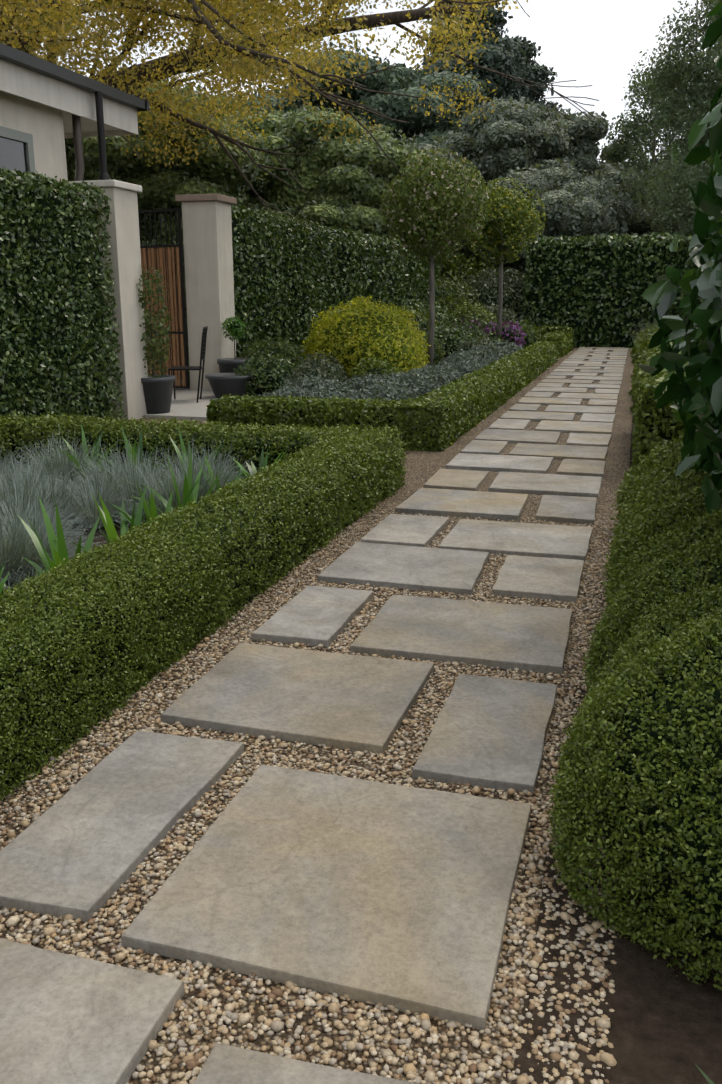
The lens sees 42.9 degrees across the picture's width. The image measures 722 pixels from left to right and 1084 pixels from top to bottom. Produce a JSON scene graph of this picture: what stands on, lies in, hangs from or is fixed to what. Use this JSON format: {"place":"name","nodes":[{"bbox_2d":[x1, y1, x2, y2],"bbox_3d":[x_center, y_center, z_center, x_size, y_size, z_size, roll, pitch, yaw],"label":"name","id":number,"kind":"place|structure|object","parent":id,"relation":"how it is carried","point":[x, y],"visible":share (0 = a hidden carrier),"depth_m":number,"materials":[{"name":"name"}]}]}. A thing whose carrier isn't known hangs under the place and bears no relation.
{"place":"outdoors","nodes":[
{"label":"outdoors","id":0,"kind":"place"},
{"bbox_2d":[0,91,67,181],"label":"house wall","id":1,"kind":"structure","parent":0,"point":[42,124],"depth_m":10.42,"materials":[{"name":"paint"}]},
{"bbox_2d":[0,126,35,172],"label":"window frame","id":2,"kind":"object","parent":1,"relation":"attached to","point":[20,136],"visible":0.38,"depth_m":10.11,"materials":[{"name":"paint"}]},
{"bbox_2d":[0,137,27,184],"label":"window glass","id":3,"kind":"object","parent":2,"relation":"in","point":[13,156],"visible":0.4,"depth_m":9.95,"materials":[{"name":"glass"}]},
{"bbox_2d":[63,111,120,132],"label":"soffit","id":4,"kind":"structure","parent":1,"relation":"on","point":[87,125],"depth_m":11.73,"materials":[{"name":"paint"}]},
{"bbox_2d":[0,59,137,137],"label":"fascia","id":5,"kind":"structure","parent":4,"relation":"attached to","point":[24,83],"depth_m":10.48,"materials":[{"name":"paint"}]},
{"bbox_2d":[0,43,149,110],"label":"roof edge","id":6,"kind":"object","parent":5,"relation":"attached to","point":[33,63],"visible":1,"depth_m":10.33,"materials":[{"name":"grey"}]},
{"bbox_2d":[0,165,126,423],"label":"house hedge","id":7,"kind":"object","parent":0,"point":[43,183],"depth_m":9.80,"materials":[{"name":"plant"}]},
{"bbox_2d":[140,240,189,374],"bbox_3d":[-4.314,-4.426,17.596,2.573,2.621,1.802,4,16,16],"label":"patio hedge","id":8,"kind":"object","parent":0,"point":[158,243],"depth_m":16.66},
{"bbox_2d":[65,97,278,243],"bbox_3d":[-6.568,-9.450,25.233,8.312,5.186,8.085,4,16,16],"label":"tree","id":9,"kind":"object","parent":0,"point":[147,183],"visible":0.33,"depth_m":22.88,"materials":[{"name":"plant"}]},
{"bbox_2d":[141,80,241,120],"bbox_3d":[-7.032,-13.994,35.010,10.690,6.142,9.836,4,16,16],"label":"tree","id":10,"kind":"object","parent":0,"point":[149,89],"visible":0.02,"depth_m":31.92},
{"bbox_2d":[144,382,250,419],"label":"patio","id":11,"kind":"structure","parent":0,"point":[184,405],"depth_m":12.92,"materials":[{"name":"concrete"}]},
{"bbox_2d":[141,375,175,413],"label":"plant pot","id":12,"kind":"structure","parent":11,"relation":"on","point":[158,391],"depth_m":11.93,"materials":[{"name":"plastic"}]},
{"bbox_2d":[149,301,235,374],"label":"pot stems","id":13,"kind":"object","parent":12,"relation":"in","point":[152,347],"visible":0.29,"depth_m":11.97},
{"bbox_2d":[137,264,173,377],"bbox_3d":[-2.728,-2.821,11.835,0.569,1.448,0.626,4,16,16],"label":"pot plant","id":14,"kind":"object","parent":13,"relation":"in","point":[159,342],"visible":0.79,"depth_m":11.81,"materials":[{"name":"green plant"}]},
{"bbox_2d":[221,316,246,341],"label":"pot plant","id":15,"kind":"object","parent":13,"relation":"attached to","point":[239,331],"depth_m":14.40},
{"bbox_2d":[168,326,207,402],"bbox_3d":[-2.498,-2.583,13.345,0.546,1.064,0.488,-1,15,-4],"label":"chair","id":16,"kind":"object","parent":11,"relation":"on","point":[203,348],"visible":0.94,"depth_m":13.24,"materials":[{"name":"black metal"}]},
{"bbox_2d":[182,201,235,390],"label":"gate pillar","id":17,"kind":"structure","parent":11,"relation":"on","point":[208,251],"depth_m":14.55,"materials":[{"name":"paint"}]},
{"bbox_2d":[138,208,188,388],"bbox_3d":[-3.250,-3.947,14.786,0.955,2.890,0.048,7,16,23],"label":"gate frame","id":18,"kind":"object","parent":17,"relation":"attached to","point":[178,210],"visible":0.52,"depth_m":14.57,"materials":[{"name":"metal"}]},
{"bbox_2d":[140,247,185,385],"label":"gate slats","id":19,"kind":"object","parent":18,"relation":"attached to","point":[172,302],"visible":0.4,"depth_m":14.73,"materials":[{"name":"wood"}]},
{"bbox_2d":[175,193,236,204],"bbox_3d":[-2.431,-5.384,14.447,0.720,0.098,0.720,4,16,16],"label":"pillar cap","id":20,"kind":"object","parent":17,"relation":"on","point":[207,197],"visible":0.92,"depth_m":14.15,"materials":[{"name":"concrete"}]},
{"bbox_2d":[205,373,253,397],"bbox_3d":[-1.972,-2.367,13.930,0.763,0.340,0.763,4,16,16],"label":"plant pot","id":21,"kind":"object","parent":11,"relation":"on","point":[221,384],"visible":0.73,"depth_m":13.67,"materials":[{"name":"grey"}]},
{"bbox_2d":[217,358,251,372],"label":"plant pot","id":22,"kind":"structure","parent":11,"relation":"on","point":[227,365],"depth_m":14.41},
{"bbox_2d":[0,0,598,217],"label":"tree","id":23,"kind":"object","parent":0,"point":[243,66],"depth_m":15.12,"materials":[{"name":"plant"}]},
{"bbox_2d":[0,348,634,1083],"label":"gravel path","id":24,"kind":"structure","parent":0,"point":[616,460],"depth_m":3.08,"materials":[{"name":"gravel"}]},
{"bbox_2d":[0,938,184,1083],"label":"slab","id":25,"kind":"structure","parent":24,"relation":"on","point":[67,1019],"depth_m":1.97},
{"bbox_2d":[0,731,243,921],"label":"slab","id":26,"kind":"structure","parent":24,"relation":"on","point":[81,849],"depth_m":2.69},
{"bbox_2d":[161,642,433,753],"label":"slab","id":27,"kind":"structure","parent":24,"relation":"on","point":[351,702],"depth_m":3.54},
{"bbox_2d":[193,1043,415,1083],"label":"slab","id":28,"kind":"structure","parent":24,"relation":"on","point":[225,1064],"depth_m":1.83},
{"bbox_2d":[251,585,372,647],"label":"slab","id":29,"kind":"structure","parent":24,"relation":"on","point":[313,615],"depth_m":4.42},
{"bbox_2d":[121,764,530,1029],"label":"slab","id":30,"kind":"structure","parent":24,"relation":"on","point":[384,894],"depth_m":2.38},
{"bbox_2d":[317,542,488,594],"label":"slab","id":31,"kind":"structure","parent":24,"relation":"on","point":[417,568],"depth_m":5.21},
{"bbox_2d":[361,514,448,546],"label":"slab","id":32,"kind":"structure","parent":24,"relation":"on","point":[410,530],"depth_m":6.05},
{"bbox_2d":[424,469,488,490],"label":"slab","id":33,"kind":"structure","parent":24,"relation":"on","point":[467,480],"depth_m":7.73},
{"bbox_2d":[350,595,572,674],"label":"slab","id":34,"kind":"structure","parent":24,"relation":"on","point":[527,638],"depth_m":4.20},
{"bbox_2d":[395,488,527,520],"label":"slab","id":35,"kind":"structure","parent":24,"relation":"on","point":[470,504],"depth_m":6.80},
{"bbox_2d":[460,440,507,454],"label":"slab","id":36,"kind":"structure","parent":24,"relation":"on","point":[485,447],"depth_m":9.36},
{"bbox_2d":[412,674,556,794],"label":"slab","id":37,"kind":"structure","parent":24,"relation":"on","point":[488,732],"depth_m":3.23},
{"bbox_2d":[445,453,553,473],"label":"slab","id":38,"kind":"structure","parent":24,"relation":"on","point":[499,463],"depth_m":8.47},
{"bbox_2d":[488,419,530,429],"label":"slab","id":39,"kind":"structure","parent":24,"relation":"on","point":[510,424],"depth_m":11.03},
{"bbox_2d":[438,519,592,561],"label":"slab","id":40,"kind":"structure","parent":24,"relation":"on","point":[535,540],"depth_m":5.83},
{"bbox_2d":[474,429,560,444],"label":"slab","id":41,"kind":"structure","parent":24,"relation":"on","point":[530,437],"depth_m":10.10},
{"bbox_2d":[509,404,540,411],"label":"slab","id":42,"kind":"structure","parent":24,"relation":"on","point":[527,407],"depth_m":12.71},
{"bbox_2d":[499,411,574,421],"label":"slab","id":43,"kind":"structure","parent":24,"relation":"on","point":[538,416],"depth_m":11.77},
{"bbox_2d":[492,555,583,602],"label":"slab","id":44,"kind":"structure","parent":24,"relation":"on","point":[544,578],"depth_m":5.02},
{"bbox_2d":[489,471,601,497],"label":"slab","id":45,"kind":"structure","parent":24,"relation":"on","point":[545,484],"depth_m":7.52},
{"bbox_2d":[518,397,582,405],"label":"slab","id":46,"kind":"structure","parent":24,"relation":"on","point":[549,401],"depth_m":13.44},
{"bbox_2d":[509,443,607,460],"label":"slab","id":47,"kind":"structure","parent":24,"relation":"on","point":[559,452],"depth_m":9.12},
{"bbox_2d":[530,387,587,393],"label":"slab","id":48,"kind":"structure","parent":24,"relation":"on","point":[558,390],"depth_m":15.01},
{"bbox_2d":[535,495,596,524],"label":"slab","id":49,"kind":"structure","parent":24,"relation":"on","point":[570,509],"depth_m":6.64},
{"bbox_2d":[540,379,593,384],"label":"slab","id":50,"kind":"structure","parent":24,"relation":"on","point":[566,381],"depth_m":16.58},
{"bbox_2d":[549,372,597,376],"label":"slab","id":51,"kind":"structure","parent":24,"relation":"on","point":[569,374],"depth_m":18.07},
{"bbox_2d":[535,420,612,433],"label":"slab","id":52,"kind":"structure","parent":24,"relation":"on","point":[577,427],"depth_m":10.78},
{"bbox_2d":[544,405,615,414],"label":"slab","id":53,"kind":"structure","parent":24,"relation":"on","point":[578,410],"depth_m":12.49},
{"bbox_2d":[556,459,605,477],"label":"slab","id":54,"kind":"structure","parent":24,"relation":"on","point":[579,467],"depth_m":8.27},
{"bbox_2d":[557,393,617,400],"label":"slab","id":55,"kind":"structure","parent":24,"relation":"on","point":[586,396],"depth_m":14.10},
{"bbox_2d":[566,433,611,446],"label":"slab","id":56,"kind":"structure","parent":24,"relation":"on","point":[587,439],"depth_m":9.88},
{"bbox_2d":[569,383,620,389],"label":"slab","id":57,"kind":"structure","parent":24,"relation":"on","point":[595,386],"depth_m":15.66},
{"bbox_2d":[571,376,622,380],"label":"slab","id":58,"kind":"structure","parent":24,"relation":"on","point":[596,378],"depth_m":17.19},
{"bbox_2d":[580,413,615,422],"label":"slab","id":59,"kind":"structure","parent":24,"relation":"on","point":[594,417],"depth_m":11.67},
{"bbox_2d":[587,399,616,406],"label":"slab","id":60,"kind":"structure","parent":24,"relation":"on","point":[601,402],"depth_m":13.30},
{"bbox_2d":[211,105,446,253],"bbox_3d":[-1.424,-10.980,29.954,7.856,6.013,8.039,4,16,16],"label":"tree","id":61,"kind":"object","parent":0,"point":[288,196],"visible":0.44,"depth_m":27.30,"materials":[{"name":"plant"}]},
{"bbox_2d":[0,347,705,794],"bbox_3d":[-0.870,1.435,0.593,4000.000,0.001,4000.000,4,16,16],"label":"ground","id":62,"kind":"structure","parent":0,"point":[96,535],"depth_m":6.11,"materials":[{"name":"soil"}]},
{"bbox_2d":[72,114,84,194],"bbox_3d":[-3.387,-3.336,11.288,0.158,3.580,0.123,-5,16,-19],"label":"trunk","id":63,"kind":"object","parent":62,"relation":"on","point":[78,147],"visible":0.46,"depth_m":10.91,"materials":[{"name":"brown"}]},
{"bbox_2d":[80,187,147,419],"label":"gate pillar","id":64,"kind":"structure","parent":62,"relation":"on","point":[124,239],"depth_m":11.37,"materials":[{"name":"paint"}]},
{"bbox_2d":[95,91,109,179],"bbox_3d":[-3.120,-4.856,11.043,0.200,1.018,0.195,4,16,16],"label":"eave post","id":65,"kind":"object","parent":64,"relation":"on","point":[103,174],"visible":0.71,"depth_m":11.01,"materials":[{"name":"black metal"}]},
{"bbox_2d":[69,180,141,191],"bbox_3d":[-3.120,-4.324,11.186,0.660,0.078,0.660,4,16,16],"label":"pillar cap","id":66,"kind":"object","parent":64,"relation":"on","point":[118,184],"visible":0.48,"depth_m":10.90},
{"bbox_2d":[0,424,253,592],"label":"fescue","id":67,"kind":"object","parent":62,"relation":"on","point":[20,491],"visible":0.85,"depth_m":6.41,"materials":[{"name":"grey plant"}]},
{"bbox_2d":[0,424,286,593],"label":"strap plants","id":68,"kind":"object","parent":62,"relation":"on","point":[59,552],"visible":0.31,"depth_m":5.49,"materials":[{"name":"green plant"}]},
{"bbox_2d":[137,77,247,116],"bbox_3d":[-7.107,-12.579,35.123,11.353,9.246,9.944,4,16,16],"label":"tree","id":69,"kind":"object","parent":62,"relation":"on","point":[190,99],"depth_m":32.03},
{"bbox_2d":[0,411,407,801],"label":"hedge","id":70,"kind":"object","parent":62,"relation":"on","point":[350,448],"depth_m":4.23,"materials":[{"name":"plant"}]},
{"bbox_2d":[233,350,297,395],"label":"shrub","id":71,"kind":"object","parent":62,"relation":"on","point":[248,366],"depth_m":13.73,"materials":[{"name":"plant"}]},
{"bbox_2d":[239,336,311,369],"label":"shrub","id":72,"kind":"object","parent":62,"relation":"on","point":[268,343],"depth_m":15.14,"materials":[{"name":"plant"}]},
{"bbox_2d":[283,361,342,388],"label":"shrub","id":73,"kind":"object","parent":62,"relation":"on","point":[293,376],"depth_m":13.29,"materials":[{"name":"plant"}]},
{"bbox_2d":[296,351,348,382],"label":"shrub","id":74,"kind":"object","parent":62,"relation":"on","point":[340,369],"depth_m":14.79,"materials":[{"name":"plant"}]},
{"bbox_2d":[181,205,467,385],"bbox_3d":[0.927,-7.080,26.577,1.247,3.177,24.810,4,16,16],"label":"tall hedge","id":75,"kind":"object","parent":62,"relation":"on","point":[316,228],"depth_m":18.14,"materials":[{"name":"plant"}]},
{"bbox_2d":[259,372,395,399],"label":"plants","id":76,"kind":"object","parent":62,"relation":"on","point":[345,389],"depth_m":11.89,"materials":[{"name":"plant"}]},
{"bbox_2d":[299,295,430,381],"bbox_3d":[0.127,-3.549,16.400,2.166,1.657,3.222,-6,16,-22],"label":"yellow shrub","id":77,"kind":"object","parent":62,"relation":"on","point":[335,317],"depth_m":15.69,"materials":[{"name":"plant"}]},
{"bbox_2d":[350,356,403,385],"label":"shrub","id":78,"kind":"object","parent":62,"relation":"on","point":[381,362],"depth_m":14.15,"materials":[{"name":"plant"}]},
{"bbox_2d":[206,340,558,451],"bbox_3d":[1.561,-2.980,16.126,2.697,0.559,14.170,4,16,16],"label":"hedge","id":79,"kind":"object","parent":62,"relation":"on","point":[474,398],"depth_m":9.81,"materials":[{"name":"plant"}]},
{"bbox_2d":[395,305,439,332],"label":"shrub","id":80,"kind":"object","parent":62,"relation":"on","point":[421,317],"depth_m":22.64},
{"bbox_2d":[401,450,439,480],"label":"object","id":81,"kind":"object","parent":62,"relation":"on","point":[414,461],"visible":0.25,"depth_m":8.88,"materials":[{"name":"gravel"}]},
{"bbox_2d":[396,299,456,322],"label":"shrub","id":82,"kind":"object","parent":62,"relation":"on","point":[442,313],"depth_m":24.98,"materials":[{"name":"plant"}]},
{"bbox_2d":[413,329,446,367],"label":"shrub","id":83,"kind":"object","parent":62,"relation":"on","point":[442,352],"depth_m":18.35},
{"bbox_2d":[351,339,523,400],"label":"plants","id":84,"kind":"object","parent":62,"relation":"on","point":[445,371],"depth_m":13.05,"materials":[{"name":"plant"}]},
{"bbox_2d":[396,133,491,256],"bbox_3d":[2.467,-12.389,37.345,7.870,7.764,7.401,4,16,16],"label":"olive tree","id":85,"kind":"object","parent":62,"relation":"on","point":[448,147],"depth_m":35.75,"materials":[{"name":"plant"}]},
{"bbox_2d":[419,274,482,312],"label":"shrub","id":86,"kind":"object","parent":62,"relation":"on","point":[458,288],"depth_m":28.37,"materials":[{"name":"plant"}]},
{"bbox_2d":[424,322,482,357],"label":"shrub","id":87,"kind":"object","parent":62,"relation":"on","point":[456,330],"depth_m":19.74,"materials":[{"name":"plant"}]},
{"bbox_2d":[427,317,482,336],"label":"shrub","id":88,"kind":"object","parent":62,"relation":"on","point":[464,321],"depth_m":21.91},
{"bbox_2d":[435,292,483,318],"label":"shrub","id":89,"kind":"object","parent":62,"relation":"on","point":[449,302],"depth_m":27.76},
{"bbox_2d":[444,301,496,323],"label":"shrub","id":90,"kind":"object","parent":62,"relation":"on","point":[464,311],"depth_m":25.58,"materials":[{"name":"plant"}]},
{"bbox_2d":[414,0,534,125],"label":"tree","id":91,"kind":"object","parent":62,"relation":"on","point":[515,70],"visible":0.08,"depth_m":51.03,"materials":[{"name":"plant"}]},
{"bbox_2d":[438,254,511,295],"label":"shrub","id":92,"kind":"object","parent":62,"relation":"on","point":[455,266],"depth_m":30.72,"materials":[{"name":"plant"}]},
{"bbox_2d":[455,335,501,356],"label":"shrub","id":93,"kind":"object","parent":62,"relation":"on","point":[484,340],"depth_m":18.56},
{"bbox_2d":[454,318,525,345],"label":"flowers","id":94,"kind":"object","parent":62,"relation":"on","point":[515,327],"depth_m":22.74,"materials":[{"name":"plant"}]},
{"bbox_2d":[470,314,511,330],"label":"shrub","id":95,"kind":"object","parent":62,"relation":"on","point":[484,321],"depth_m":24.09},
{"bbox_2d":[473,303,521,324],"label":"shrub","id":96,"kind":"object","parent":62,"relation":"on","point":[506,314],"depth_m":27.23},
{"bbox_2d":[461,266,546,326],"bbox_3d":[4.639,-7.625,29.893,3.810,2.620,3.607,4,16,16],"label":"shrub","id":97,"kind":"object","parent":62,"relation":"on","point":[507,278],"depth_m":28.91,"materials":[{"name":"plant"}]},
{"bbox_2d":[513,324,542,347],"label":"shrub","id":98,"kind":"object","parent":62,"relation":"on","point":[537,335],"depth_m":23.49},
{"bbox_2d":[510,35,565,112],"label":"tree","id":99,"kind":"object","parent":62,"relation":"on","point":[537,78],"visible":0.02,"depth_m":55.05,"materials":[{"name":"plant"}]},
{"bbox_2d":[531,325,573,357],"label":"hedge","id":100,"kind":"object","parent":62,"relation":"on","point":[562,336],"depth_m":25.03,"materials":[{"name":"plant"}]},
{"bbox_2d":[520,232,709,347],"bbox_3d":[8.585,-7.623,27.952,7.341,3.505,1.872,4,16,16],"label":"hedge end","id":101,"kind":"object","parent":62,"relation":"on","point":[561,241],"depth_m":27.75,"materials":[{"name":"plant"}]},
{"bbox_2d":[511,685,721,1083],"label":"soil strip","id":102,"kind":"object","parent":62,"relation":"on","point":[666,1024],"visible":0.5,"depth_m":2.03,"materials":[{"name":"soil"}]},
{"bbox_2d":[546,432,721,990],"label":"hedge","id":103,"kind":"object","parent":62,"relation":"on","point":[648,502],"depth_m":2.32,"materials":[{"name":"plant"}]},
{"bbox_2d":[601,44,699,241],"bbox_3d":[12.225,-14.598,38.372,5.137,11.422,5.608,4,16,16],"label":"tree","id":104,"kind":"object","parent":62,"relation":"on","point":[630,143],"depth_m":38.03,"materials":[{"name":"plant"}]},
{"bbox_2d":[628,323,683,411],"bbox_3d":[6.213,-3.800,18.603,1.470,0.898,18.218,4,16,15],"label":"hedge","id":105,"kind":"object","parent":62,"relation":"on","point":[640,352],"visible":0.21,"depth_m":19.04,"materials":[{"name":"green plant"}]},
{"bbox_2d":[630,359,702,478],"bbox_3d":[3.127,-1.258,8.985,0.903,0.894,3.378,4,16,16],"label":"hedge","id":106,"kind":"object","parent":62,"relation":"on","point":[646,383],"depth_m":7.56,"materials":[{"name":"plant"}]},
{"bbox_2d":[614,0,721,235],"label":"tree","id":107,"kind":"object","parent":62,"relation":"on","point":[675,76],"depth_m":30.60,"materials":[{"name":"plant"}]},
{"bbox_2d":[644,36,721,242],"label":"tree","id":108,"kind":"object","parent":62,"relation":"on","point":[694,177],"depth_m":29.32,"materials":[{"name":"plant"}]},
{"bbox_2d":[239,42,489,163],"bbox_3d":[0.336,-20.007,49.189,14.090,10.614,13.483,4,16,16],"label":"tree","id":109,"kind":"object","parent":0,"point":[394,102],"visible":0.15,"depth_m":43.52,"materials":[{"name":"plant"}]},
{"bbox_2d":[12,0,716,164],"label":"sky","id":110,"kind":"structure","parent":0,"point":[596,43],"materials":[{"name":"white"}]},
{"bbox_2d":[378,157,490,365],"bbox_3d":[1.288,-4.771,16.261,1.936,3.880,1.765,4,16,16],"label":"topiary tree","id":111,"kind":"object","parent":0,"point":[402,225],"depth_m":15.65,"materials":[{"name":"plant"}]},
{"bbox_2d":[387,148,488,264],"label":"tree sprigs","id":112,"kind":"object","parent":111,"relation":"attached to","point":[478,172],"visible":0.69,"depth_m":15.43,"materials":[{"name":"green plant"}]},
{"bbox_2d":[465,183,540,339],"bbox_3d":[3.297,-6.352,21.776,1.837,4.079,1.768,4,16,16],"label":"topiary tree","id":113,"kind":"object","parent":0,"point":[506,196],"depth_m":21.17,"materials":[{"name":"plant"}]},
{"bbox_2d":[463,177,545,263],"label":"tree sprigs","id":114,"kind":"object","parent":113,"relation":"attached to","point":[542,227],"visible":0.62,"depth_m":21.09,"materials":[{"name":"green plant"}]},
{"bbox_2d":[515,42,549,111],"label":"tree","id":115,"kind":"object","parent":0,"point":[538,68],"depth_m":55.03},
{"bbox_2d":[436,95,630,254],"bbox_3d":[6.298,-14.133,38.665,9.309,8.028,9.075,4,16,16],"label":"tree","id":116,"kind":"object","parent":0,"point":[499,132],"visible":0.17,"depth_m":35.40,"materials":[{"name":"plant"}]},
{"bbox_2d":[459,158,633,284],"bbox_3d":[6.514,-10.525,32.750,6.343,5.251,6.075,4,16,16],"label":"tree","id":117,"kind":"object","parent":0,"point":[582,186],"visible":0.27,"depth_m":30.64,"materials":[{"name":"plant"}]},
{"bbox_2d":[598,139,686,242],"bbox_3d":[10.625,-13.793,40.273,8.362,6.936,7.534,4,16,16],"label":"tree","id":118,"kind":"object","parent":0,"point":[639,224],"visible":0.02,"depth_m":36.91,"materials":[{"name":"plant"}]},
{"bbox_2d":[637,2,721,513],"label":"laurel","id":119,"kind":"object","parent":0,"point":[694,393],"depth_m":3.71,"materials":[{"name":"plant"}]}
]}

